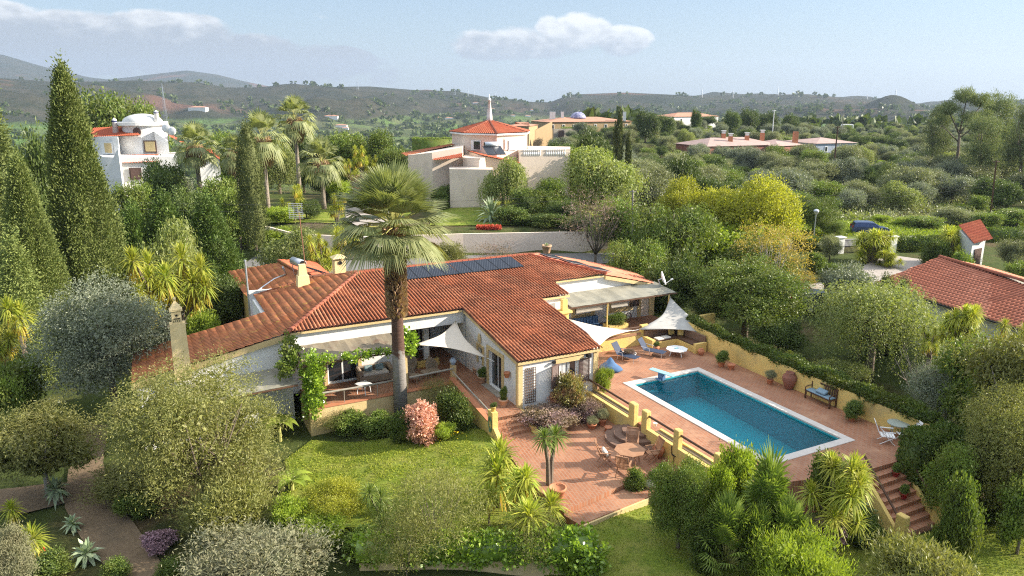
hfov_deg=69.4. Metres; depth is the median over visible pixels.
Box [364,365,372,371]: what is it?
cushion
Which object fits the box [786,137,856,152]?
pink roofed cottage
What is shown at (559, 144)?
carob tree
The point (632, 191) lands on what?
wooden pole
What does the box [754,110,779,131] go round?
carob tree
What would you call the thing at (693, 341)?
corner seat
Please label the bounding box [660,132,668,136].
carob tree
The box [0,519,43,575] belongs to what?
shrub
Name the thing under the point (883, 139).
carob tree
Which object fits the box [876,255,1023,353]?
house
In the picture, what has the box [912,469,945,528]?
stair wall
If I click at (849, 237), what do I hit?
grass verge
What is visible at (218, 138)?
tree
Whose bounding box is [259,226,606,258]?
lane wall
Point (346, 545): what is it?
shrub
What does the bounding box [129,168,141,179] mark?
door
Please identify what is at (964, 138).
carob tree
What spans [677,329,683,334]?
cushion
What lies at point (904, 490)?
plant pot
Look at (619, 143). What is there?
cypress tree
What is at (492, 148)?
solar water heater
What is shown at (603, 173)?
pepper tree
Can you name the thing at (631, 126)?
shrub
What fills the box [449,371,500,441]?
garden step wall
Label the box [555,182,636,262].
tree
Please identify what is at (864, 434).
pool deck
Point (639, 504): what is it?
step edge
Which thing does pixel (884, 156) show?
olive tree
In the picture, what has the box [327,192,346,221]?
yucca
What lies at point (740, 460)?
shrub
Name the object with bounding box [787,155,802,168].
olive tree
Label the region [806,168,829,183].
olive tree
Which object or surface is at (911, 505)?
pool stairs
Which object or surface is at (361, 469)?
lawn
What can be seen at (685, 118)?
white farmhouse
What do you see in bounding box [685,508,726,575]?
shrub
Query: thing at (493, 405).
plant pot
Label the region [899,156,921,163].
tree
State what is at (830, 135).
carob tree
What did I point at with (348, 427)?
shrub
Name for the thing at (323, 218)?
side garden lawn
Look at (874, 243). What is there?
yucca
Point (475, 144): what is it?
window
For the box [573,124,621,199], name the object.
carob tree
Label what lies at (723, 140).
pink roofed house
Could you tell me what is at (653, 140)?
carob tree
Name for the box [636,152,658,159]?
olive tree
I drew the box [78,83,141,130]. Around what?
tree
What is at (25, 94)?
hills
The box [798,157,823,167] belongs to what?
olive tree
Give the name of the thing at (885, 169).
pepper tree
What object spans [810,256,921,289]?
driveway
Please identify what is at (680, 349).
table
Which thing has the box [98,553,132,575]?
shrub
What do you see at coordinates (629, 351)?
plant pot
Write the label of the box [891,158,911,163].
tree
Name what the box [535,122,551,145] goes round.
yellow terrace wall
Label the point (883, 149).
olive tree
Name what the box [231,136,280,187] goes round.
olive tree
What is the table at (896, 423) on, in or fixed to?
on the pool deck
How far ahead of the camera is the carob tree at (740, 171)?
125.37 m
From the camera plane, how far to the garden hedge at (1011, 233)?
82.90 m
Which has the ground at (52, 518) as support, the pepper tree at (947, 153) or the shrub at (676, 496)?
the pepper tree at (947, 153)
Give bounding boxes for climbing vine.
[273,329,301,381]
[296,347,327,420]
[313,346,391,369]
[391,325,419,357]
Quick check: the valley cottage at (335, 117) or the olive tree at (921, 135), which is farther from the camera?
the valley cottage at (335, 117)
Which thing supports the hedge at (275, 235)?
on the ground at (52, 518)
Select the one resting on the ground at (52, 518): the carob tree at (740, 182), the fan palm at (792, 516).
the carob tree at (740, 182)
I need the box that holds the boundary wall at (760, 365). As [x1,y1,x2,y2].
[688,313,928,433]
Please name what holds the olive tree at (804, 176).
on the ground at (52, 518)
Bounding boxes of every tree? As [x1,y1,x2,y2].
[0,88,49,283]
[0,146,78,369]
[0,214,71,387]
[0,395,114,497]
[7,116,50,224]
[12,265,190,421]
[40,48,133,351]
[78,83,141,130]
[83,343,304,523]
[109,175,154,229]
[118,192,153,297]
[120,94,179,164]
[125,208,214,333]
[136,154,189,211]
[143,184,189,252]
[180,174,196,191]
[187,184,247,307]
[199,129,234,180]
[213,184,247,250]
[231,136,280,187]
[232,115,270,251]
[261,145,300,193]
[285,136,313,192]
[301,134,350,164]
[323,128,370,192]
[361,126,396,175]
[373,145,409,170]
[475,151,528,208]
[547,137,572,145]
[548,138,573,146]
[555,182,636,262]
[559,141,650,214]
[565,130,577,136]
[565,136,579,146]
[571,133,580,140]
[572,122,591,135]
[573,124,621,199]
[584,129,605,138]
[586,194,644,255]
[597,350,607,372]
[601,236,670,275]
[603,130,613,142]
[612,121,616,196]
[614,106,623,201]
[620,199,721,281]
[622,129,636,146]
[622,153,641,159]
[623,128,631,203]
[623,150,638,158]
[629,164,680,213]
[631,157,660,166]
[631,158,657,169]
[632,143,646,154]
[633,106,663,142]
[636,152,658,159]
[639,147,656,154]
[639,152,664,166]
[645,162,667,171]
[650,137,660,144]
[653,173,726,222]
[654,145,668,157]
[656,135,676,150]
[657,112,676,135]
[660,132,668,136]
[660,150,703,186]
[663,152,692,164]
[671,129,680,140]
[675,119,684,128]
[677,124,690,131]
[677,128,696,142]
[685,215,785,271]
[687,142,709,156]
[688,120,707,129]
[688,127,703,138]
[689,159,705,167]
[689,252,822,337]
[689,293,724,322]
[690,107,702,127]
[690,155,706,165]
[693,171,806,241]
[693,172,744,196]
[695,143,711,153]
[697,164,728,184]
[699,152,720,162]
[701,114,716,127]
[704,131,720,137]
[705,155,727,167]
[709,145,729,158]
[712,123,728,135]
[715,233,802,283]
[717,164,748,180]
[719,168,744,184]
[722,144,756,168]
[723,108,743,135]
[730,178,750,188]
[731,218,820,279]
[734,128,752,136]
[736,124,754,134]
[736,148,769,169]
[739,105,761,128]
[744,168,818,196]
[746,167,766,180]
[749,131,760,139]
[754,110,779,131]
[754,150,791,166]
[760,123,781,133]
[761,156,794,171]
[764,131,782,140]
[764,144,793,156]
[768,165,808,174]
[773,189,812,221]
[775,167,817,186]
[780,123,792,134]
[781,113,799,133]
[787,143,818,158]
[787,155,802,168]
[789,125,803,134]
[796,159,841,182]
[798,124,812,130]
[798,132,811,138]
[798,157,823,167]
[799,127,809,133]
[800,148,831,163]
[802,274,950,383]
[803,179,849,201]
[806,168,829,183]
[809,125,818,133]
[810,133,820,137]
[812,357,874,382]
[815,126,829,136]
[825,131,838,138]
[826,145,866,161]
[826,156,867,183]
[831,125,847,134]
[832,143,863,153]
[833,187,868,211]
[837,178,884,206]
[837,279,890,361]
[840,130,859,140]
[843,156,870,178]
[844,124,855,132]
[847,133,870,145]
[854,123,863,132]
[855,126,864,133]
[857,164,879,185]
[859,146,874,162]
[861,143,879,157]
[867,127,883,133]
[870,133,893,144]
[870,161,888,179]
[872,163,943,191]
[875,161,900,187]
[877,143,899,160]
[877,178,927,211]
[879,151,897,161]
[883,125,896,134]
[884,137,909,149]
[887,150,920,161]
[888,128,906,133]
[890,131,902,139]
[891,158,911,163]
[892,158,930,169]
[895,124,904,127]
[895,154,915,160]
[897,149,913,157]
[899,132,913,136]
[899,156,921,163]
[901,180,938,208]
[901,354,969,421]
[905,136,925,147]
[907,144,928,152]
[909,128,918,135]
[912,154,932,167]
[914,133,928,138]
[915,106,958,158]
[917,124,929,128]
[923,166,945,195]
[928,85,995,159]
[930,153,965,167]
[930,156,971,177]
[932,151,965,168]
[934,171,977,202]
[943,315,1023,462]
[947,146,966,152]
[953,150,971,160]
[956,135,972,141]
[956,164,1003,182]
[956,369,1023,522]
[957,112,1005,168]
[967,172,1023,208]
[968,88,1020,160]
[983,157,1022,178]
[991,101,1023,173]
[1002,168,1023,189]
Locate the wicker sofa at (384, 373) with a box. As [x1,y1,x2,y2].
[355,362,392,382]
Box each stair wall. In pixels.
[858,455,909,538]
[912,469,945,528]
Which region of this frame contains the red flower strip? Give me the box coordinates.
[476,224,501,230]
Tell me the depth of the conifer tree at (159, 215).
57.85 m
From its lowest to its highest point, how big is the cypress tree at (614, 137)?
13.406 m
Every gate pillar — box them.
[834,236,846,253]
[887,232,898,252]
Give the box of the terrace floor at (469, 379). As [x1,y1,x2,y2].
[300,347,521,419]
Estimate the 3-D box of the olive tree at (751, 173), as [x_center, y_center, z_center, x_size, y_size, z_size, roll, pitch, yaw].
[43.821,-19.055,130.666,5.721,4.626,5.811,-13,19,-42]
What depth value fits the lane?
74.08 m
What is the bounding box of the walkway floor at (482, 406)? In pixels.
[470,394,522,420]
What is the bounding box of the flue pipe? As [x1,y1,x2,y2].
[244,260,250,315]
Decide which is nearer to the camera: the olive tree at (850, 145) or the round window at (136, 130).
the round window at (136, 130)
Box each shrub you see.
[0,349,54,416]
[0,370,27,438]
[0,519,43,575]
[30,544,81,575]
[73,453,199,511]
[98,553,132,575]
[110,487,162,520]
[152,554,187,575]
[158,463,282,543]
[161,510,349,575]
[170,180,205,230]
[185,308,220,334]
[195,172,238,236]
[203,269,244,323]
[251,222,323,266]
[264,205,296,224]
[268,490,314,535]
[282,505,350,554]
[291,198,323,218]
[294,221,329,228]
[294,473,367,523]
[302,407,353,430]
[310,174,340,202]
[325,180,353,204]
[327,406,368,440]
[337,522,375,564]
[348,171,370,194]
[352,498,441,575]
[355,408,391,442]
[376,456,500,561]
[385,407,413,444]
[414,376,459,405]
[420,239,471,261]
[429,187,451,209]
[434,386,477,432]
[434,421,456,440]
[439,183,449,196]
[468,236,516,257]
[492,205,533,225]
[492,494,567,570]
[506,186,558,216]
[514,400,584,432]
[518,188,542,215]
[526,212,569,227]
[533,176,569,212]
[540,197,582,216]
[546,369,590,420]
[560,212,599,229]
[567,395,606,423]
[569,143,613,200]
[584,125,598,133]
[593,365,614,392]
[598,126,613,132]
[620,464,647,492]
[623,124,638,131]
[642,246,709,316]
[645,451,711,552]
[645,460,673,486]
[698,457,736,520]
[715,439,758,513]
[735,166,750,174]
[741,518,866,575]
[744,316,812,354]
[789,289,842,313]
[790,270,819,288]
[792,195,844,232]
[803,446,845,518]
[804,250,827,273]
[814,262,843,277]
[816,259,878,299]
[818,234,843,259]
[820,220,846,235]
[842,503,886,551]
[851,517,986,575]
[864,269,896,355]
[870,214,891,222]
[884,275,911,356]
[891,344,944,409]
[892,217,910,225]
[903,215,951,229]
[916,439,979,516]
[917,237,952,263]
[926,326,1018,427]
[927,465,990,566]
[928,499,972,561]
[930,205,975,225]
[938,423,1020,504]
[950,249,975,263]
[954,369,998,430]
[967,192,991,210]
[969,212,1009,226]
[977,495,1007,527]
[991,470,1023,554]
[992,207,1023,225]
[992,238,1023,265]
[1004,258,1023,282]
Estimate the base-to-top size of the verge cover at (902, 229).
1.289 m
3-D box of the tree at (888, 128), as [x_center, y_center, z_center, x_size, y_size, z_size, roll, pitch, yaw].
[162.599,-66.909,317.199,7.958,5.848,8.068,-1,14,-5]
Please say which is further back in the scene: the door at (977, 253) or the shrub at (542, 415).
the door at (977, 253)
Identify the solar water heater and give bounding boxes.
[289,257,325,274]
[482,142,505,154]
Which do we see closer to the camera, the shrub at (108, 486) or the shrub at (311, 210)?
the shrub at (108, 486)
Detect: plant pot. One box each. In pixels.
[413,351,419,359]
[476,366,485,383]
[490,402,496,411]
[498,385,507,406]
[504,371,509,377]
[542,243,551,253]
[549,482,566,498]
[586,416,598,428]
[597,408,609,425]
[604,425,611,430]
[622,348,635,358]
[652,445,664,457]
[653,341,659,348]
[698,348,704,354]
[715,350,730,366]
[727,363,735,369]
[764,369,776,384]
[841,399,867,421]
[892,462,902,476]
[899,483,910,498]
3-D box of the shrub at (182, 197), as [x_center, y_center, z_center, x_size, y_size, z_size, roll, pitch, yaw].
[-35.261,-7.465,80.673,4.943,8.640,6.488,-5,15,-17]
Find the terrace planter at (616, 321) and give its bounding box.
[603,312,628,329]
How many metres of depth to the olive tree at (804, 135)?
248.71 m
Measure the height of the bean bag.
0.818 m
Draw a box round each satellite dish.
[162,124,169,139]
[168,127,175,142]
[658,272,672,285]
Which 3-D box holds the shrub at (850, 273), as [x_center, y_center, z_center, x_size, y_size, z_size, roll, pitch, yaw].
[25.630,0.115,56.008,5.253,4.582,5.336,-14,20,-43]
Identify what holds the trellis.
attached to the villa
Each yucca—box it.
[0,294,38,356]
[0,314,23,365]
[0,497,26,526]
[20,519,55,559]
[118,240,221,341]
[126,280,167,349]
[277,184,304,220]
[304,233,336,272]
[316,224,359,271]
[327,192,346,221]
[342,158,360,192]
[350,144,368,184]
[366,154,377,172]
[467,431,523,515]
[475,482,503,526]
[496,492,560,539]
[497,461,542,517]
[537,486,572,529]
[794,449,879,559]
[846,228,899,263]
[873,249,904,266]
[919,326,941,364]
[930,302,986,351]
[937,224,964,257]
[995,318,1023,345]
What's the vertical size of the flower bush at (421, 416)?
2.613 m
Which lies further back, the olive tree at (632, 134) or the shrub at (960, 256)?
the olive tree at (632, 134)
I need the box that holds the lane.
[246,253,617,272]
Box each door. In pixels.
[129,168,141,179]
[327,359,357,383]
[408,327,430,348]
[491,352,500,389]
[558,130,563,137]
[641,296,648,314]
[973,248,981,264]
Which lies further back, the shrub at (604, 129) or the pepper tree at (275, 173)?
the shrub at (604, 129)
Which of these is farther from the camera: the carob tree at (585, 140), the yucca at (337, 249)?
the carob tree at (585, 140)
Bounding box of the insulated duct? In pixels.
[258,266,286,289]
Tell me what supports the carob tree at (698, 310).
on the ground at (52, 518)
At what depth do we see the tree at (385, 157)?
106.17 m
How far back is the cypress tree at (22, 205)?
44.98 m
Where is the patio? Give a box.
[505,414,679,520]
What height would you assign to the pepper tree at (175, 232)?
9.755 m
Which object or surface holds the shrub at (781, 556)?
on the ground at (52, 518)
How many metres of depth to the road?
81.93 m
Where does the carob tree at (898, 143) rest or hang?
on the ground at (52, 518)
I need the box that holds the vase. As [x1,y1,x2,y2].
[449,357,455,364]
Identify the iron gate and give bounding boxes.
[844,240,883,252]
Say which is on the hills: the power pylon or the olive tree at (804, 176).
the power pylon
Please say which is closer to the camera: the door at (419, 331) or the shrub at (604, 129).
the door at (419, 331)
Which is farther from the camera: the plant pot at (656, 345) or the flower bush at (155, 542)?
the plant pot at (656, 345)
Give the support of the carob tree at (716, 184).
on the ground at (52, 518)
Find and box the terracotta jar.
[782,371,796,389]
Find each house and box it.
[92,110,220,212]
[402,95,569,207]
[531,112,631,139]
[553,129,574,138]
[676,130,769,153]
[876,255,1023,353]
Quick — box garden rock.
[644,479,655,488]
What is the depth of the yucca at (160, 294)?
46.57 m
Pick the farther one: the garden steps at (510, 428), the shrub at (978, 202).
the shrub at (978, 202)
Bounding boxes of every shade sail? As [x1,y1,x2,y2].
[417,321,492,360]
[569,319,631,347]
[633,298,696,331]
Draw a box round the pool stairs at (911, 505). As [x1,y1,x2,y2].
[869,467,934,536]
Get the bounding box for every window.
[100,142,113,153]
[133,127,140,135]
[143,140,156,152]
[471,140,480,149]
[504,138,507,149]
[508,139,515,150]
[559,361,575,382]
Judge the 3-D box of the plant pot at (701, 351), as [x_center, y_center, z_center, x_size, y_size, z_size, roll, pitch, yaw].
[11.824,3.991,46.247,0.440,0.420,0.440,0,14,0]
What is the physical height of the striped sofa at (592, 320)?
0.850 m
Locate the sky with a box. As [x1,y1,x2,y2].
[0,0,1023,102]
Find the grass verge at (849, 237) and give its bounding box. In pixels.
[779,213,1014,242]
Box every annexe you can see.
[228,259,328,317]
[513,122,537,148]
[765,132,804,150]
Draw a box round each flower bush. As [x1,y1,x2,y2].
[139,528,178,556]
[400,399,438,445]
[813,513,847,546]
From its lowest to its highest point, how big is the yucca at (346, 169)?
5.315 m
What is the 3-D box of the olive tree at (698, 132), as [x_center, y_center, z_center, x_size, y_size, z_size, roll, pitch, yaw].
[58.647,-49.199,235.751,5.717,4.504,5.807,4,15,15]
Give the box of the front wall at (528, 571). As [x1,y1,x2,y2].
[359,561,564,575]
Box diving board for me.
[649,367,675,380]
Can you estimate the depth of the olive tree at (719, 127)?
244.42 m
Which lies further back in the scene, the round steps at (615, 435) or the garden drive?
the garden drive
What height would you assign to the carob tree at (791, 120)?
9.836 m
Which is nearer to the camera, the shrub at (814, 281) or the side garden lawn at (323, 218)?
the shrub at (814, 281)
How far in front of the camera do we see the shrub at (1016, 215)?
92.88 m
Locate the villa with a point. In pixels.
(541, 299)
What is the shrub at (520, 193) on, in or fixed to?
on the front garden lawn at (468, 215)
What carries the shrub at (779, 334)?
on the ground at (52, 518)
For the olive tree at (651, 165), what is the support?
on the ground at (52, 518)
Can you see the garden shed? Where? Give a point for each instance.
(975, 235)
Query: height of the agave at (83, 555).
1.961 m
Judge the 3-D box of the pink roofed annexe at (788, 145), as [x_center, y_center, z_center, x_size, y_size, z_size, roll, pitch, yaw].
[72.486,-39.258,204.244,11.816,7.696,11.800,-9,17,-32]
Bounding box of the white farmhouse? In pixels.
[658,112,717,127]
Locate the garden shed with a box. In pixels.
[958,220,992,264]
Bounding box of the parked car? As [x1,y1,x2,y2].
[850,220,889,233]
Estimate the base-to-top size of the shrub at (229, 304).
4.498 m
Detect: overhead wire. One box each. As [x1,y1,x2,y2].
[117,190,627,204]
[120,193,629,211]
[639,182,988,195]
[643,186,982,200]
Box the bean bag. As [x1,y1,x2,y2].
[601,357,622,372]
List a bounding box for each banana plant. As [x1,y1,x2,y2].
[260,413,298,441]
[268,468,312,491]
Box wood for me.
[0,76,1023,193]
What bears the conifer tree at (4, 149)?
on the ground at (52, 518)
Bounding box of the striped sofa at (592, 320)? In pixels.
[571,315,602,332]
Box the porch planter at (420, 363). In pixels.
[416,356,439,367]
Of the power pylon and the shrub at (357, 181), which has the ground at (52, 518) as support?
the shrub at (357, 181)
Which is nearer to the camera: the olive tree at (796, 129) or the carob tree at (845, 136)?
the carob tree at (845, 136)
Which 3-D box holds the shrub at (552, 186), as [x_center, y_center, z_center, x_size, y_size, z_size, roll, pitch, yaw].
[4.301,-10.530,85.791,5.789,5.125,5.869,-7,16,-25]
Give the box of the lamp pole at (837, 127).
[834,126,840,160]
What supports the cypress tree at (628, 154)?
on the ground at (52, 518)
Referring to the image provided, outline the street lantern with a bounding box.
[813,209,818,234]
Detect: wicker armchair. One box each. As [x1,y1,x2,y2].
[407,354,416,371]
[408,365,419,383]
[425,356,439,376]
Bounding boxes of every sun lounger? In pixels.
[611,341,639,363]
[637,337,666,354]
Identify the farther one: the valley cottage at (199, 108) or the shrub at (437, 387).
the valley cottage at (199, 108)
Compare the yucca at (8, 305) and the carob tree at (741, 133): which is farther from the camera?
the carob tree at (741, 133)
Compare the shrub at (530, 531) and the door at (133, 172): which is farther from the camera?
the door at (133, 172)
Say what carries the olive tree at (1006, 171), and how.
on the ground at (52, 518)
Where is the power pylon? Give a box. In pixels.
[162,87,167,119]
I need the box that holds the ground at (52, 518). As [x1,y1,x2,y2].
[0,128,1023,575]
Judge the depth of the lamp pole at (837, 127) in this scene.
137.47 m
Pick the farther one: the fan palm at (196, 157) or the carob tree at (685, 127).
the carob tree at (685, 127)
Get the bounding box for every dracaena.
[356,480,397,535]
[529,423,574,485]
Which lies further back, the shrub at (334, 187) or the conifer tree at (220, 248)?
the shrub at (334, 187)
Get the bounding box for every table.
[354,380,371,395]
[420,369,429,380]
[614,442,645,467]
[666,345,687,357]
[887,419,909,431]
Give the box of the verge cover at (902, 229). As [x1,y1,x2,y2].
[782,216,1023,236]
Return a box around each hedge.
[242,225,302,249]
[340,519,613,575]
[411,136,451,150]
[551,532,608,575]
[685,313,941,424]
[758,343,930,410]
[791,236,824,251]
[894,417,965,494]
[896,233,955,252]
[985,224,1023,242]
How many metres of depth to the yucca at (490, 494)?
29.24 m
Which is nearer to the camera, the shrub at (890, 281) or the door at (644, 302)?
the shrub at (890, 281)
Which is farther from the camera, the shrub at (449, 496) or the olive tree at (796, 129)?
the olive tree at (796, 129)
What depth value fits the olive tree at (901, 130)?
297.42 m
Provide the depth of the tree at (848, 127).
325.44 m
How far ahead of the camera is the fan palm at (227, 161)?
83.78 m
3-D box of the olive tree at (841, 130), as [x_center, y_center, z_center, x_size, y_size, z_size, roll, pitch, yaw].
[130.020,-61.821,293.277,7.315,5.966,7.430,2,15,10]
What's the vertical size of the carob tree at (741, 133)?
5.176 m
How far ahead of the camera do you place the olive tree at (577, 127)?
232.72 m
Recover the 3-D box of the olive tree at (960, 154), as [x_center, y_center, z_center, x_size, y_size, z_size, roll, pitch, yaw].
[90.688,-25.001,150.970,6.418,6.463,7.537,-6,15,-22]
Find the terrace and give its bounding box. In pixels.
[588,315,657,335]
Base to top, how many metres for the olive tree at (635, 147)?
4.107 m
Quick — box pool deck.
[597,345,899,513]
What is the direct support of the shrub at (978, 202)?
on the ground at (52, 518)
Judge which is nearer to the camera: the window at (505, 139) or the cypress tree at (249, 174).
the cypress tree at (249, 174)
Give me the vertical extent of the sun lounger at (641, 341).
0.960 m
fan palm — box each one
[168,121,222,191]
[215,132,239,191]
[236,105,293,217]
[275,95,318,198]
[295,134,345,209]
[326,157,459,416]
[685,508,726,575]
[694,485,756,575]
[732,496,778,575]
[736,434,797,529]
[770,488,813,547]
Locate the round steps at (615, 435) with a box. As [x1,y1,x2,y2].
[605,424,652,453]
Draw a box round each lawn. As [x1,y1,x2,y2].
[232,203,411,243]
[285,428,557,534]
[430,200,601,225]
[544,505,1023,575]
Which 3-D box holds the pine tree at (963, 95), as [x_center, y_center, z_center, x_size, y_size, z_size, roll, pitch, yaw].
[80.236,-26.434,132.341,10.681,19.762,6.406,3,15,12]
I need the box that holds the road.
[787,235,928,249]
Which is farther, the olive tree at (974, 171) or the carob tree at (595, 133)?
the carob tree at (595, 133)
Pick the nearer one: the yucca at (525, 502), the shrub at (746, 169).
the yucca at (525, 502)
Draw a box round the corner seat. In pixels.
[642,329,706,353]
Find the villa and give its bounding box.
[131,252,676,449]
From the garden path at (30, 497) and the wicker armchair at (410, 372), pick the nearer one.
the garden path at (30, 497)
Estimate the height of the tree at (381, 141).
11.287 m
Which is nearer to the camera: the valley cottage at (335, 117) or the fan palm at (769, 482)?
the fan palm at (769, 482)
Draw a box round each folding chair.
[594,439,611,466]
[615,456,631,477]
[625,427,639,443]
[643,435,664,464]
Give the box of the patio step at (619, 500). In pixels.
[564,488,655,527]
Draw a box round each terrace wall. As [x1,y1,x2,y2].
[300,368,459,435]
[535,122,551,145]
[596,324,647,351]
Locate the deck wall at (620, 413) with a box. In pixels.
[587,379,720,471]
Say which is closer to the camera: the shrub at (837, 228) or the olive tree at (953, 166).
the shrub at (837, 228)
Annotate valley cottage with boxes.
[188,106,208,111]
[325,115,338,119]
[335,124,347,127]
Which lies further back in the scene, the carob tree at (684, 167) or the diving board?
the carob tree at (684, 167)
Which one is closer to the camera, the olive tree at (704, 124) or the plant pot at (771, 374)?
the plant pot at (771, 374)
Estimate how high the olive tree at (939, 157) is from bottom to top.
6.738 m
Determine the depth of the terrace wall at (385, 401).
39.44 m
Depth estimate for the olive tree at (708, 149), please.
178.55 m
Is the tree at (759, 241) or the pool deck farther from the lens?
the tree at (759, 241)
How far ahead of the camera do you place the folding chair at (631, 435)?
35.06 m
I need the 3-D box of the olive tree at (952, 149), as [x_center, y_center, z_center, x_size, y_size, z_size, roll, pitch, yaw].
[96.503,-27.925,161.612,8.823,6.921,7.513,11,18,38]
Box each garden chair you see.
[874,418,895,445]
[895,420,923,438]
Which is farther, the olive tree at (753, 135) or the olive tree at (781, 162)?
the olive tree at (753, 135)
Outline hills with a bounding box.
[0,55,1022,186]
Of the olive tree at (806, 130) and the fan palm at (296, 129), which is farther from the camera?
the olive tree at (806, 130)
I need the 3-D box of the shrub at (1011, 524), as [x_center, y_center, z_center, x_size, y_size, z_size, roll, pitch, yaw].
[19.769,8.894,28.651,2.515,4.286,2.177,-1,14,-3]
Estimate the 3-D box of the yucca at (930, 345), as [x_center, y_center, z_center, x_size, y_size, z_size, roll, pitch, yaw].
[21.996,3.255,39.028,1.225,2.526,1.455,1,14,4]
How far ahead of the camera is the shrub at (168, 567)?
27.09 m
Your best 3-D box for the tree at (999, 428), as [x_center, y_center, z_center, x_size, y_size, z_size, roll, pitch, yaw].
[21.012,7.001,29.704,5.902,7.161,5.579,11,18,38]
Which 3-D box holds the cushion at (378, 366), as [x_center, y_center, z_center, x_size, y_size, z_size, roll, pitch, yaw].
[-7.569,4.466,42.155,0.480,0.335,0.203,-7,16,-26]
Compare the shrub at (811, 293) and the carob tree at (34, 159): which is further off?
the carob tree at (34, 159)
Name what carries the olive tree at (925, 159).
on the ground at (52, 518)
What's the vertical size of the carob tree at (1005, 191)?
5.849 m
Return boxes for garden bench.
[804,381,838,408]
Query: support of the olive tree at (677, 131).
on the ground at (52, 518)
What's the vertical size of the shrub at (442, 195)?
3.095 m
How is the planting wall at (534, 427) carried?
on the patio
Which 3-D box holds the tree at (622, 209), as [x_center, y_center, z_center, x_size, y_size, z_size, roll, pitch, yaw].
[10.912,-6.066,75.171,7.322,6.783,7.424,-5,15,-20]
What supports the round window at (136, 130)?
in the domed house at (136, 139)
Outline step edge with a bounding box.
[580,498,654,527]
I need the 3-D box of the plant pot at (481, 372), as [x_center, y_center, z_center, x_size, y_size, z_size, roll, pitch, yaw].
[-1.697,4.869,41.631,0.699,0.999,0.820,0,14,0]
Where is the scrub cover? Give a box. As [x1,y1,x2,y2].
[645,127,1023,220]
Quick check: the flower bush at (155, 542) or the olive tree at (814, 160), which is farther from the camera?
the olive tree at (814, 160)
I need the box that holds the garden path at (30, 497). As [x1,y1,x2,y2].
[0,483,96,512]
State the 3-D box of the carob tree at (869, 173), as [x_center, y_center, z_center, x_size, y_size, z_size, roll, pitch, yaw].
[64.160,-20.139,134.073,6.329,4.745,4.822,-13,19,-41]
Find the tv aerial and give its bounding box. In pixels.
[288,203,304,263]
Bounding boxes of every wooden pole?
[629,190,635,232]
[990,160,999,211]
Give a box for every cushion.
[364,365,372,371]
[375,363,383,369]
[601,447,608,456]
[668,329,673,334]
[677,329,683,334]
[815,387,827,394]
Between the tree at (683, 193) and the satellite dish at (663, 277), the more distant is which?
the tree at (683, 193)
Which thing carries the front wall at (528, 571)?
on the ground at (52, 518)
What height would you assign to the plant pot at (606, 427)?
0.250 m
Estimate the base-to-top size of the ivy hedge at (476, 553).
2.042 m
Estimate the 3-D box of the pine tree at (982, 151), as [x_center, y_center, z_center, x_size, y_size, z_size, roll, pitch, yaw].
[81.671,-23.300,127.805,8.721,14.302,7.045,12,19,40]
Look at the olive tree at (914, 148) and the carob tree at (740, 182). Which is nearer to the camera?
the carob tree at (740, 182)
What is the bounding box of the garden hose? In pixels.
[488,416,491,431]
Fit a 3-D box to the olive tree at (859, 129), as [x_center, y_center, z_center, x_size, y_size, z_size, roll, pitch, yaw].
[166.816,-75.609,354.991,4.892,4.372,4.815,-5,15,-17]
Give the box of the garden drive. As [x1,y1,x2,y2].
[331,202,388,224]
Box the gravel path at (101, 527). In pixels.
[65,424,159,575]
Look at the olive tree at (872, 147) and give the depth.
185.31 m
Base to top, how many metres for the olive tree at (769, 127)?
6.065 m
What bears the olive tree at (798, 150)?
on the ground at (52, 518)
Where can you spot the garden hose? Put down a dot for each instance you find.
(488, 424)
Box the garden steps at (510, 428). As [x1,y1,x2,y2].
[498,416,532,440]
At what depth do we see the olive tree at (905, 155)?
155.84 m
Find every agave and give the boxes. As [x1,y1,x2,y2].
[42,476,73,510]
[61,514,83,535]
[68,536,102,570]
[474,196,501,223]
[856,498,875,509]
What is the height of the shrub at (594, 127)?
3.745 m
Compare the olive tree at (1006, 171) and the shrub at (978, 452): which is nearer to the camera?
the shrub at (978, 452)
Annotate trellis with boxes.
[525,367,535,403]
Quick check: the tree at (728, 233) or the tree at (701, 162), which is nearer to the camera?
the tree at (728, 233)
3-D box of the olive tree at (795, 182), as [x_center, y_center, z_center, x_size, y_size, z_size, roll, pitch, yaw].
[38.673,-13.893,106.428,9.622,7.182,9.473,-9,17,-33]
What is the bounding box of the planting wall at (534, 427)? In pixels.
[521,409,539,434]
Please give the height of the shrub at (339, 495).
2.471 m
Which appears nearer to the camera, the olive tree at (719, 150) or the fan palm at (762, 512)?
the fan palm at (762, 512)
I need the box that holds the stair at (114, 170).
[105,149,123,210]
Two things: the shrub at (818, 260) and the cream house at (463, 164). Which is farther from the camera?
the cream house at (463, 164)
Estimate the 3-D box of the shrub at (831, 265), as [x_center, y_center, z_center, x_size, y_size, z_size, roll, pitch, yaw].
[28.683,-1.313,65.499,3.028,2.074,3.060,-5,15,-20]
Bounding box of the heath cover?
[652,127,1023,219]
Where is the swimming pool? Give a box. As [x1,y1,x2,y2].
[623,367,854,461]
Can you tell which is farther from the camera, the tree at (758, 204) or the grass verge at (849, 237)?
the grass verge at (849, 237)
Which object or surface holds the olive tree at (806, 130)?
on the ground at (52, 518)

